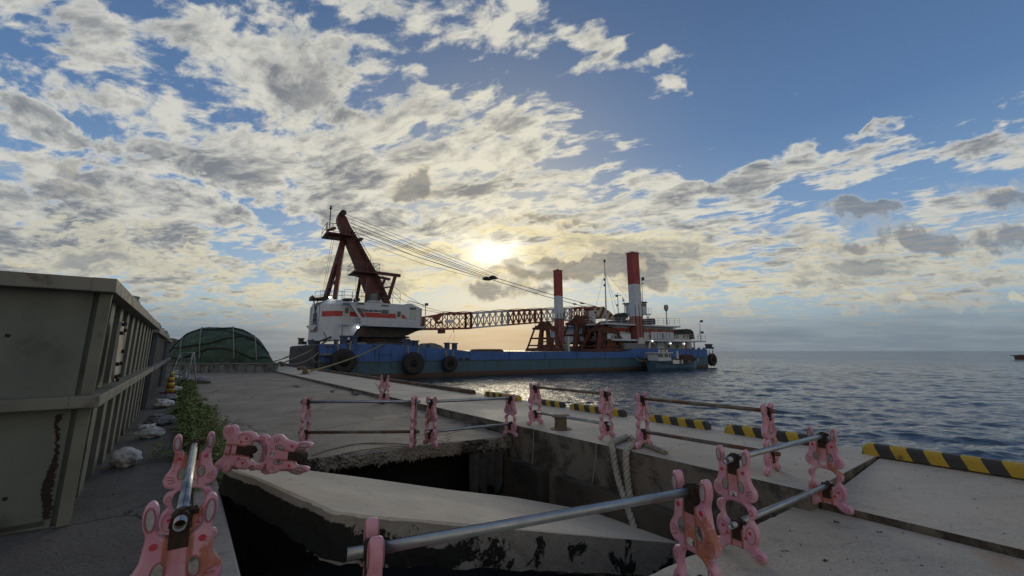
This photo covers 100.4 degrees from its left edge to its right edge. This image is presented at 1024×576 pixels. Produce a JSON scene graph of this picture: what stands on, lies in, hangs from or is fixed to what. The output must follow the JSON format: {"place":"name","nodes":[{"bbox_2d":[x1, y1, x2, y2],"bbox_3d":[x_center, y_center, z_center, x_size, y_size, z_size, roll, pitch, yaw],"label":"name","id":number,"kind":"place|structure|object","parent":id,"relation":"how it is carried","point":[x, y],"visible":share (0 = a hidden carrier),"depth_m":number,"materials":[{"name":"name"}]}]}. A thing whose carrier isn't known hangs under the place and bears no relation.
{"place":"outdoors","nodes":[
{"label":"outdoors","id":0,"kind":"place"},
{"bbox_2d":[0,371,192,575],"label":"asphalt path","id":1,"kind":"structure","parent":0,"point":[86,542],"depth_m":3.67,"materials":[{"name":"grey asphalt"}]},
{"bbox_2d":[0,271,159,535],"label":"steel tank","id":2,"kind":"object","parent":1,"relation":"on","point":[75,369],"visible":1,"depth_m":3.72,"materials":[{"name":"grey metal"}]},
{"bbox_2d":[108,447,142,467],"bbox_3d":[-4.993,2.184,5.526,0.380,0.237,0.240,0,-8,0],"label":"sandbag","id":3,"kind":"object","parent":1,"relation":"on","point":[124,457],"visible":1,"depth_m":5.46,"materials":[{"name":"white fabric"}]},
{"bbox_2d":[133,423,165,438],"bbox_3d":[-6.206,2.451,7.325,0.398,0.228,0.301,1,-8,-8],"label":"sandbag","id":4,"kind":"object","parent":1,"relation":"on","point":[146,431],"visible":1,"depth_m":7.25,"materials":[{"name":"white fabric"}]},
{"bbox_2d":[140,329,168,409],"bbox_3d":[-13.508,2.349,12.920,4.533,2.050,8.590,6,-10,-37],"label":"steel tank","id":5,"kind":"object","parent":1,"relation":"on","point":[159,337],"visible":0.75,"depth_m":12.80,"materials":[{"name":"metal"}]},
{"bbox_2d":[143,413,176,424],"bbox_3d":[-7.077,2.646,8.615,0.426,0.218,0.585,-5,-10,30],"label":"sandbag","id":6,"kind":"object","parent":1,"relation":"on","point":[158,419],"visible":0.92,"depth_m":8.50,"materials":[{"name":"white fabric"}]},
{"bbox_2d":[152,398,174,407],"bbox_3d":[-9.153,3.013,11.203,0.372,0.239,0.528,0,-8,0],"label":"sandbag","id":7,"kind":"object","parent":1,"relation":"on","point":[162,403],"visible":1,"depth_m":11.07,"materials":[{"name":"white fabric"}]},
{"bbox_2d":[158,338,172,385],"bbox_3d":[-18.712,3.365,19.689,4.533,2.000,8.190,6,-10,-37],"label":"steel tank","id":8,"kind":"object","parent":1,"relation":"on","point":[166,358],"visible":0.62,"depth_m":18.03,"materials":[{"name":"metal"}]},
{"bbox_2d":[159,371,177,392],"bbox_3d":[-12.064,3.324,15.097,0.420,0.732,0.420,0,-8,0],"label":"traffic cone","id":9,"kind":"object","parent":1,"relation":"on","point":[170,387],"visible":0.98,"depth_m":15.02,"materials":[{"name":"yellow plastic"}]},
{"bbox_2d":[159,393,177,399],"bbox_3d":[-10.206,3.241,12.687,0.446,0.219,0.649,5,-10,-30],"label":"sandbag","id":10,"kind":"object","parent":1,"relation":"on","point":[170,396],"visible":0.69,"depth_m":12.58,"materials":[{"name":"white fabric"}]},
{"bbox_2d":[167,353,196,382],"bbox_3d":[-14.905,3.631,19.366,0.861,1.388,0.718,1,-8,-6],"label":"step ladder","id":11,"kind":"object","parent":1,"relation":"on","point":[191,358],"visible":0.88,"depth_m":19.35,"materials":[{"name":"metal"}]},
{"bbox_2d":[143,378,241,493],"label":"weeds","id":12,"kind":"object","parent":1,"relation":"on","point":[192,412],"visible":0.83,"depth_m":7.93,"materials":[{"name":"green plant"}]},
{"bbox_2d":[73,402,1011,570],"bbox_3d":[-0.455,2.472,6.243,8.208,0.230,12.954,6,-10,-37],"label":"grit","id":13,"kind":"object","parent":1,"relation":"on","point":[579,430],"visible":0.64,"depth_m":4.42,"materials":[{"name":"grey gravel"}]},
{"bbox_2d":[169,338,177,349],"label":"hill","id":14,"kind":"structure","parent":0,"point":[174,342],"depth_m":424.00,"materials":[{"name":"green plant"}]},
{"bbox_2d":[186,372,240,575],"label":"curb strip","id":15,"kind":"object","parent":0,"point":[223,546],"visible":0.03,"depth_m":3.31,"materials":[{"name":"concrete"}]},
{"bbox_2d":[130,491,222,575],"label":"rabbit barricade","id":16,"kind":"object","parent":15,"relation":"on","point":[186,551],"visible":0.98,"depth_m":1.84,"materials":[{"name":"pink plastic"}]},
{"bbox_2d":[172,442,197,531],"bbox_3d":[-1.969,1.116,2.606,0.048,0.050,2.004,6,-10,-34],"label":"steel pipe","id":17,"kind":"object","parent":16,"relation":"attached to","point":[185,492],"visible":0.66,"depth_m":2.25,"materials":[{"name":"silver metal"}]},
{"bbox_2d":[159,431,217,537],"bbox_3d":[-2.485,1.536,3.292,0.417,0.807,0.080,6,-10,-34],"label":"rabbit barricade","id":18,"kind":"object","parent":15,"relation":"on","point":[205,472],"visible":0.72,"depth_m":3.27,"materials":[{"name":"pink plastic"}]},
{"bbox_2d":[190,373,510,471],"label":"yard pavement","id":19,"kind":"structure","parent":0,"point":[259,404],"depth_m":10.45,"materials":[{"name":"concrete"}]},
{"bbox_2d":[196,377,212,382],"bbox_3d":[-14.951,4.451,20.663,0.858,0.312,0.570,0,-8,0],"label":"wrapped bundle","id":20,"kind":"object","parent":19,"relation":"on","point":[204,379],"visible":0.84,"depth_m":20.50,"materials":[{"name":"white plastic"}]},
{"bbox_2d":[166,326,279,372],"bbox_3d":[-23.583,4.880,34.568,7.384,3.508,14.493,5,-10,-33],"label":"tent","id":21,"kind":"object","parent":19,"relation":"on","point":[233,349],"visible":0.97,"depth_m":30.86,"materials":[{"name":"green fabric"}]},
{"bbox_2d":[299,396,311,441],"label":"rabbit barricade","id":22,"kind":"object","parent":19,"relation":"on","point":[306,415],"visible":0.9,"depth_m":6.99,"materials":[{"name":"pink plastic"}]},
{"bbox_2d":[311,442,415,455],"bbox_3d":[-2.436,2.606,7.010,1.600,0.035,0.554,5,-9,-28],"label":"thin rope","id":23,"kind":"object","parent":19,"relation":"on","point":[361,443],"visible":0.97,"depth_m":7.19,"materials":[{"name":"fabric"}]},
{"bbox_2d":[341,445,414,454],"bbox_3d":[-2.143,2.583,6.851,1.167,0.029,0.147,5,-10,-33],"label":"thin rope","id":24,"kind":"object","parent":19,"relation":"on","point":[376,448],"visible":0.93,"depth_m":6.89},
{"bbox_2d":[378,375,389,399],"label":"rabbit barricade","id":25,"kind":"object","parent":19,"relation":"on","point":[384,383],"visible":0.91,"depth_m":13.23,"materials":[{"name":"pink plastic"}]},
{"bbox_2d":[409,395,417,448],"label":"rabbit barricade","id":26,"kind":"object","parent":19,"relation":"on","point":[413,425],"visible":0.98,"depth_m":7.03,"materials":[{"name":"pink plastic"}]},
{"bbox_2d":[298,430,419,433],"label":"steel pipe","id":27,"kind":"object","parent":26,"relation":"attached to","point":[362,432],"visible":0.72,"depth_m":7.04,"materials":[{"name":"grey metal"}]},
{"bbox_2d":[300,400,420,402],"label":"steel pipe","id":28,"kind":"object","parent":26,"relation":"attached to","point":[361,401],"visible":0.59,"depth_m":7.11,"materials":[{"name":"silver metal"}]},
{"bbox_2d":[423,396,437,447],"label":"rabbit barricade","id":29,"kind":"object","parent":19,"relation":"on","point":[431,415],"visible":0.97,"depth_m":7.12,"materials":[{"name":"pink plastic"}]},
{"bbox_2d":[503,393,517,436],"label":"rabbit barricade","id":30,"kind":"object","parent":19,"relation":"on","point":[511,410],"visible":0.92,"depth_m":8.30,"materials":[{"name":"pink plastic"}]},
{"bbox_2d":[425,423,509,433],"bbox_3d":[-0.695,2.528,7.736,1.993,0.050,0.049,10,-13,-41],"label":"steel pipe","id":31,"kind":"object","parent":30,"relation":"attached to","point":[467,428],"visible":0.8,"depth_m":7.65,"materials":[{"name":"grey metal"}]},
{"bbox_2d":[426,397,509,402],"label":"steel pipe","id":32,"kind":"object","parent":30,"relation":"attached to","point":[470,399],"visible":0.77,"depth_m":7.74,"materials":[{"name":"silver metal"}]},
{"bbox_2d":[220,450,488,575],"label":"pit back wall","id":33,"kind":"structure","parent":0,"point":[261,547],"depth_m":6.48,"materials":[{"name":"grey concrete"}]},
{"bbox_2d":[217,437,511,486],"bbox_3d":[-1.927,2.793,6.939,4.829,0.371,0.141,6,-10,-37],"label":"yard pavement edge","id":34,"kind":"object","parent":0,"point":[379,458],"visible":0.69,"depth_m":7.01,"materials":[{"name":"grey concrete"}]},
{"bbox_2d":[469,448,506,494],"bbox_3d":[-0.431,3.505,8.035,0.850,0.870,0.146,6,-10,-37],"label":"torn sheet","id":35,"kind":"object","parent":34,"relation":"hanging from","point":[485,469],"visible":0.93,"depth_m":8.00,"materials":[{"name":"black plastic"}]},
{"bbox_2d":[262,560,594,575],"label":"pit ground","id":36,"kind":"structure","parent":0,"point":[318,568],"depth_m":6.34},
{"bbox_2d":[0,0,1023,350],"label":"sky","id":37,"kind":"structure","parent":0,"point":[781,175],"materials":[{"name":"blue"}]},
{"bbox_2d":[275,365,880,524],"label":"quay apron","id":38,"kind":"object","parent":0,"point":[571,453],"depth_m":6.91,"materials":[{"name":"concrete"}]},
{"bbox_2d":[297,366,309,373],"bbox_3d":[-12.884,5.064,26.382,0.841,0.514,0.650,0,-8,0],"label":"bent bollard","id":39,"kind":"object","parent":38,"relation":"on","point":[304,369],"visible":0.91,"depth_m":26.29,"materials":[{"name":"brown metal"}]},
{"bbox_2d":[307,344,381,372],"bbox_3d":[-13.926,5.902,38.216,0.127,2.147,23.830,1,-8,-6],"label":"mooring line","id":40,"kind":"object","parent":39,"relation":"attached to","point":[342,361],"visible":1,"depth_m":33.51,"materials":[{"name":"beige fabric"}]},
{"bbox_2d":[336,371,349,374],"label":"quay curb","id":41,"kind":"structure","parent":38,"relation":"on","point":[342,373],"depth_m":25.84,"materials":[{"name":"grey concrete"}]},
{"bbox_2d":[349,373,365,377],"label":"quay curb","id":42,"kind":"structure","parent":38,"relation":"on","point":[357,375],"depth_m":23.64,"materials":[{"name":"grey concrete"}]},
{"bbox_2d":[365,375,382,379],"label":"quay curb","id":43,"kind":"structure","parent":38,"relation":"on","point":[372,377],"depth_m":21.79,"materials":[{"name":"grey concrete"}]},
{"bbox_2d":[386,378,407,383],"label":"quay curb","id":44,"kind":"structure","parent":38,"relation":"on","point":[398,381],"depth_m":19.20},
{"bbox_2d":[407,381,436,388],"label":"quay curb","id":45,"kind":"structure","parent":38,"relation":"on","point":[421,384],"depth_m":17.25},
{"bbox_2d":[218,469,679,575],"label":"concrete slab","id":46,"kind":"structure","parent":38,"relation":"on","point":[323,516],"depth_m":4.26,"materials":[{"name":"grey concrete"}]},
{"bbox_2d":[214,425,308,474],"bbox_3d":[-2.328,1.552,3.990,0.808,0.417,0.080,9,-9,-2],"label":"rabbit barricade","id":47,"kind":"object","parent":46,"relation":"on","point":[219,463],"visible":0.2,"depth_m":3.96,"materials":[{"name":"pink plastic"}]},
{"bbox_2d":[222,424,313,473],"bbox_3d":[-2.201,1.489,3.860,0.808,0.417,0.080,4,-8,5],"label":"rabbit barricade","id":48,"kind":"object","parent":46,"relation":"on","point":[283,453],"visible":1,"depth_m":3.83,"materials":[{"name":"pink plastic"}]},
{"bbox_2d":[436,385,475,393],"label":"quay curb","id":49,"kind":"structure","parent":38,"relation":"on","point":[456,389],"depth_m":15.08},
{"bbox_2d":[484,391,521,400],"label":"quay curb","id":50,"kind":"structure","parent":38,"relation":"on","point":[496,394],"depth_m":13.08,"materials":[{"name":"paint"}]},
{"bbox_2d":[532,429,533,464],"bbox_3d":[0.386,2.899,7.801,0.032,0.625,0.088,-4,-9,24],"label":"thin rope","id":51,"kind":"object","parent":38,"relation":"hanging from","point":[533,446],"visible":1,"depth_m":7.79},
{"bbox_2d":[527,382,542,424],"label":"rabbit barricade","id":52,"kind":"object","parent":38,"relation":"on","point":[535,397],"visible":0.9,"depth_m":8.48,"materials":[{"name":"pink plastic"}]},
{"bbox_2d":[536,411,611,425],"bbox_3d":[1.020,2.374,7.819,0.049,0.050,1.962,7,-11,-39],"label":"steel pipe","id":53,"kind":"object","parent":52,"relation":"attached to","point":[575,418],"visible":0.81,"depth_m":7.60,"materials":[{"name":"grey metal"}]},
{"bbox_2d":[540,399,565,407],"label":"quay curb","id":54,"kind":"structure","parent":38,"relation":"on","point":[554,403],"depth_m":11.11,"materials":[{"name":"paint"}]},
{"bbox_2d":[550,413,571,430],"bbox_3d":[0.909,2.492,7.968,0.400,0.274,0.400,0,-8,0],"label":"mooring bollard","id":55,"kind":"object","parent":38,"relation":"on","point":[560,422],"visible":0.94,"depth_m":7.87,"materials":[{"name":"brown metal"}]},
{"bbox_2d":[591,443,596,485],"bbox_3d":[1.228,3.006,6.597,0.212,1.165,0.076,0,-8,0],"label":"thin rope","id":56,"kind":"object","parent":38,"relation":"hanging from","point":[594,464],"visible":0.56,"depth_m":6.61,"materials":[{"name":"grey fabric"}]},
{"bbox_2d":[570,403,626,416],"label":"quay curb","id":57,"kind":"structure","parent":38,"relation":"on","point":[594,409],"depth_m":10.04,"materials":[{"name":"paint"}]},
{"bbox_2d":[489,456,719,557],"bbox_3d":[1.258,4.331,6.393,0.178,2.580,5.449,6,-10,-37],"label":"pit wall ledge","id":58,"kind":"object","parent":38,"relation":"attached to","point":[525,480],"visible":0.33,"depth_m":6.84,"materials":[{"name":"grey concrete"}]},
{"bbox_2d":[598,388,614,439],"bbox_3d":[1.580,2.103,7.171,0.417,0.807,0.080,7,-11,-39],"label":"rabbit barricade","id":59,"kind":"object","parent":38,"relation":"on","point":[605,406],"visible":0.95,"depth_m":7.13,"materials":[{"name":"pink plastic"}]},
{"bbox_2d":[535,386,610,395],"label":"steel pipe","id":60,"kind":"object","parent":59,"relation":"attached to","point":[571,390],"visible":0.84,"depth_m":7.79,"materials":[{"name":"silver metal"}]},
{"bbox_2d":[634,392,652,448],"bbox_3d":[1.990,2.005,6.498,0.417,0.807,0.080,7,-11,-39],"label":"rabbit barricade","id":61,"kind":"object","parent":38,"relation":"on","point":[642,412],"visible":0.9,"depth_m":6.46,"materials":[{"name":"pink plastic"}]},
{"bbox_2d":[643,397,776,413],"bbox_3d":[2.550,1.594,5.871,0.049,0.050,1.962,7,-11,-39],"label":"steel pipe","id":62,"kind":"object","parent":61,"relation":"attached to","point":[754,409],"visible":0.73,"depth_m":5.73,"materials":[{"name":"metal"}]},
{"bbox_2d":[629,435,667,454],"bbox_3d":[2.012,2.378,6.519,0.167,0.093,1.153,1,-8,-10],"label":"rope bundle","id":63,"kind":"object","parent":38,"relation":"on","point":[652,447],"visible":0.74,"depth_m":6.22,"materials":[{"name":"beige fabric"}]},
{"bbox_2d":[649,414,711,429],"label":"quay curb","id":64,"kind":"structure","parent":38,"relation":"on","point":[684,422],"depth_m":8.26,"materials":[{"name":"paint"}]},
{"bbox_2d":[760,403,780,475],"bbox_3d":[3.110,1.808,5.153,0.417,0.807,0.080,7,-11,-39],"label":"rabbit barricade","id":65,"kind":"object","parent":38,"relation":"on","point":[768,433],"visible":0.91,"depth_m":5.10,"materials":[{"name":"pink plastic"}]},
{"bbox_2d":[645,430,780,455],"bbox_3d":[2.550,2.079,5.800,0.049,0.050,1.962,7,-11,-39],"label":"steel pipe","id":66,"kind":"object","parent":65,"relation":"attached to","point":[704,441],"visible":0.65,"depth_m":5.73,"materials":[{"name":"metal"}]},
{"bbox_2d":[725,424,829,445],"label":"quay curb","id":67,"kind":"structure","parent":38,"relation":"on","point":[755,432],"depth_m":7.15,"materials":[{"name":"paint"}]},
{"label":"quay curb","id":68,"kind":"structure","parent":38,"relation":"on","visible":0},
{"bbox_2d":[283,352,318,364],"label":"mooring line","id":69,"kind":"object","parent":68,"relation":"attached to","point":[301,362],"visible":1,"depth_m":41.63,"materials":[{"name":"grey fabric"}]},
{"bbox_2d":[608,434,645,575],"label":"mooring rope","id":70,"kind":"object","parent":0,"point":[612,443],"visible":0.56,"depth_m":6.23,"materials":[{"name":"grey fabric"}]},
{"bbox_2d":[622,439,637,527],"bbox_3d":[1.759,2.927,6.164,0.232,1.311,1.416,-4,-9,27],"label":"mooring rope","id":71,"kind":"object","parent":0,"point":[628,447],"visible":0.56,"depth_m":6.09,"materials":[{"name":"grey fabric"}]},
{"bbox_2d":[268,351,1023,462],"bbox_3d":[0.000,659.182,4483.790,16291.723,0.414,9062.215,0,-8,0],"label":"sea","id":72,"kind":"structure","parent":0,"point":[969,403],"depth_m":34.99,"materials":[{"name":"blue liquid"}]},
{"bbox_2d":[289,259,713,379],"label":"dredging barge","id":73,"kind":"object","parent":72,"relation":"on","point":[384,359],"visible":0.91,"depth_m":61.13,"materials":[{"name":"blue paint"}]},
{"bbox_2d":[283,338,331,362],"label":"mooring line","id":74,"kind":"object","parent":73,"relation":"attached to","point":[304,353],"visible":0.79,"depth_m":43.28,"materials":[{"name":"beige fabric"}]},
{"bbox_2d":[330,341,356,372],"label":"tyre fender","id":75,"kind":"object","parent":73,"relation":"hanging from","point":[338,355],"visible":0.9,"depth_m":46.23,"materials":[{"name":"black rubber"}]},
{"bbox_2d":[401,345,424,374],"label":"tyre fender","id":76,"kind":"object","parent":73,"relation":"hanging from","point":[413,363],"visible":1,"depth_m":50.34,"materials":[{"name":"black rubber"}]},
{"bbox_2d":[442,350,457,371],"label":"tyre fender","id":77,"kind":"object","parent":73,"relation":"hanging from","point":[449,363],"visible":1,"depth_m":53.10,"materials":[{"name":"black rubber"}]},
{"bbox_2d":[306,206,613,343],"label":"barge crane","id":78,"kind":"object","parent":73,"relation":"on","point":[376,316],"visible":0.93,"depth_m":60.89,"materials":[{"name":"white metal"}]},
{"bbox_2d":[344,307,349,322],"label":"door","id":79,"kind":"structure","parent":78,"relation":"in","point":[347,309],"depth_m":56.16,"materials":[{"name":"white metal"}]},
{"bbox_2d":[381,309,388,314],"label":"window","id":80,"kind":"structure","parent":78,"relation":"in","point":[382,311],"depth_m":58.91,"materials":[{"name":"grey glass"}]},
{"bbox_2d":[396,310,401,317],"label":"window","id":81,"kind":"structure","parent":78,"relation":"in","point":[399,313],"depth_m":59.93,"materials":[{"name":"grey glass"}]},
{"bbox_2d":[409,311,416,319],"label":"cab window","id":82,"kind":"structure","parent":78,"relation":"in","point":[413,314],"depth_m":61.07,"materials":[{"name":"grey glass"}]},
{"bbox_2d":[525,321,564,350],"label":"clamshell grab","id":83,"kind":"object","parent":73,"relation":"on","point":[543,326],"visible":1,"depth_m":65.39,"materials":[{"name":"brown metal"}]},
{"bbox_2d":[553,269,564,344],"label":"spud pile","id":84,"kind":"object","parent":73,"relation":"on","point":[558,302],"visible":0.8,"depth_m":70.72,"materials":[{"name":"metal"}]},
{"bbox_2d":[564,315,594,348],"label":"clamshell grab","id":85,"kind":"object","parent":73,"relation":"on","point":[576,321],"visible":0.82,"depth_m":75.44,"materials":[{"name":"brown metal"}]},
{"bbox_2d":[580,323,628,350],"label":"clamshell grab","id":86,"kind":"object","parent":73,"relation":"on","point":[600,331],"visible":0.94,"depth_m":71.67,"materials":[{"name":"brown metal"}]},
{"bbox_2d":[625,252,643,342],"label":"spud pile","id":87,"kind":"object","parent":73,"relation":"on","point":[635,303],"visible":0.82,"depth_m":76.07,"materials":[{"name":"red metal"}]},
{"bbox_2d":[642,355,650,368],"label":"tyre fender","id":88,"kind":"object","parent":73,"relation":"hanging from","point":[644,363],"visible":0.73,"depth_m":72.44,"materials":[{"name":"black rubber"}]},
{"bbox_2d":[708,350,716,365],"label":"tyre fender","id":89,"kind":"object","parent":73,"relation":"hanging from","point":[712,359],"visible":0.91,"depth_m":84.97,"materials":[{"name":"black rubber"}]},
{"bbox_2d":[645,349,698,371],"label":"workboat","id":90,"kind":"object","parent":72,"relation":"on","point":[685,362],"visible":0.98,"depth_m":69.94,"materials":[{"name":"blue metal"}]},
{"bbox_2d":[1010,355,1023,359],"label":"distant barge","id":91,"kind":"object","parent":72,"relation":"on","point":[1020,357],"visible":0.92,"depth_m":161.05},
{"bbox_2d":[650,507,1023,575],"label":"pavement","id":92,"kind":"structure","parent":0,"point":[869,550],"depth_m":3.43,"materials":[{"name":"concrete"}]},
{"bbox_2d":[363,517,384,575],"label":"rabbit barricade","id":93,"kind":"object","parent":92,"relation":"on","point":[373,552],"visible":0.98,"depth_m":1.66,"materials":[{"name":"pink plastic"}]},
{"bbox_2d":[347,487,689,560],"bbox_3d":[0.224,1.114,2.091,1.925,0.050,0.050,3,-9,-22],"label":"steel pipe","id":94,"kind":"object","parent":93,"relation":"attached to","point":[424,539],"visible":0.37,"depth_m":1.99,"materials":[{"name":"silver metal"}]},
{"bbox_2d":[670,470,721,575],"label":"rabbit barricade","id":95,"kind":"object","parent":92,"relation":"on","point":[692,528],"visible":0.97,"depth_m":2.36,"materials":[{"name":"pink plastic"}]},
{"bbox_2d":[714,445,768,563],"bbox_3d":[1.790,1.695,3.411,0.080,0.807,0.417,6,-10,-35],"label":"rabbit barricade","id":96,"kind":"object","parent":92,"relation":"on","point":[733,482],"visible":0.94,"depth_m":3.37,"materials":[{"name":"pink plastic"}]},
{"bbox_2d":[805,426,853,514],"bbox_3d":[3.240,1.862,4.417,0.080,0.807,0.417,6,-10,-35],"label":"rabbit barricade","id":97,"kind":"object","parent":92,"relation":"on","point":[823,453],"visible":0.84,"depth_m":4.38,"materials":[{"name":"pink plastic"}]},
{"bbox_2d":[723,434,827,463],"bbox_3d":[2.515,1.466,3.960,1.973,0.050,0.049,7,-11,-35],"label":"steel pipe","id":98,"kind":"object","parent":97,"relation":"attached to","point":[761,451],"visible":0.7,"depth_m":3.88,"materials":[{"name":"silver metal"}]},
{"bbox_2d":[728,482,831,529],"bbox_3d":[2.515,1.951,3.889,1.973,0.050,0.049,7,-11,-35],"label":"steel pipe","id":99,"kind":"object","parent":97,"relation":"attached to","point":[732,525],"visible":0.79,"depth_m":3.80,"materials":[{"name":"silver metal"}]},
{"bbox_2d":[821,457,1023,558],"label":"quay apron","id":100,"kind":"object","parent":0,"point":[949,505],"depth_m":4.40,"materials":[{"name":"concrete"}]},
{"bbox_2d":[862,443,1023,478],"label":"quay curb","id":101,"kind":"structure","parent":100,"relation":"on","point":[986,465],"depth_m":5.38,"materials":[{"name":"paint"}]}
]}

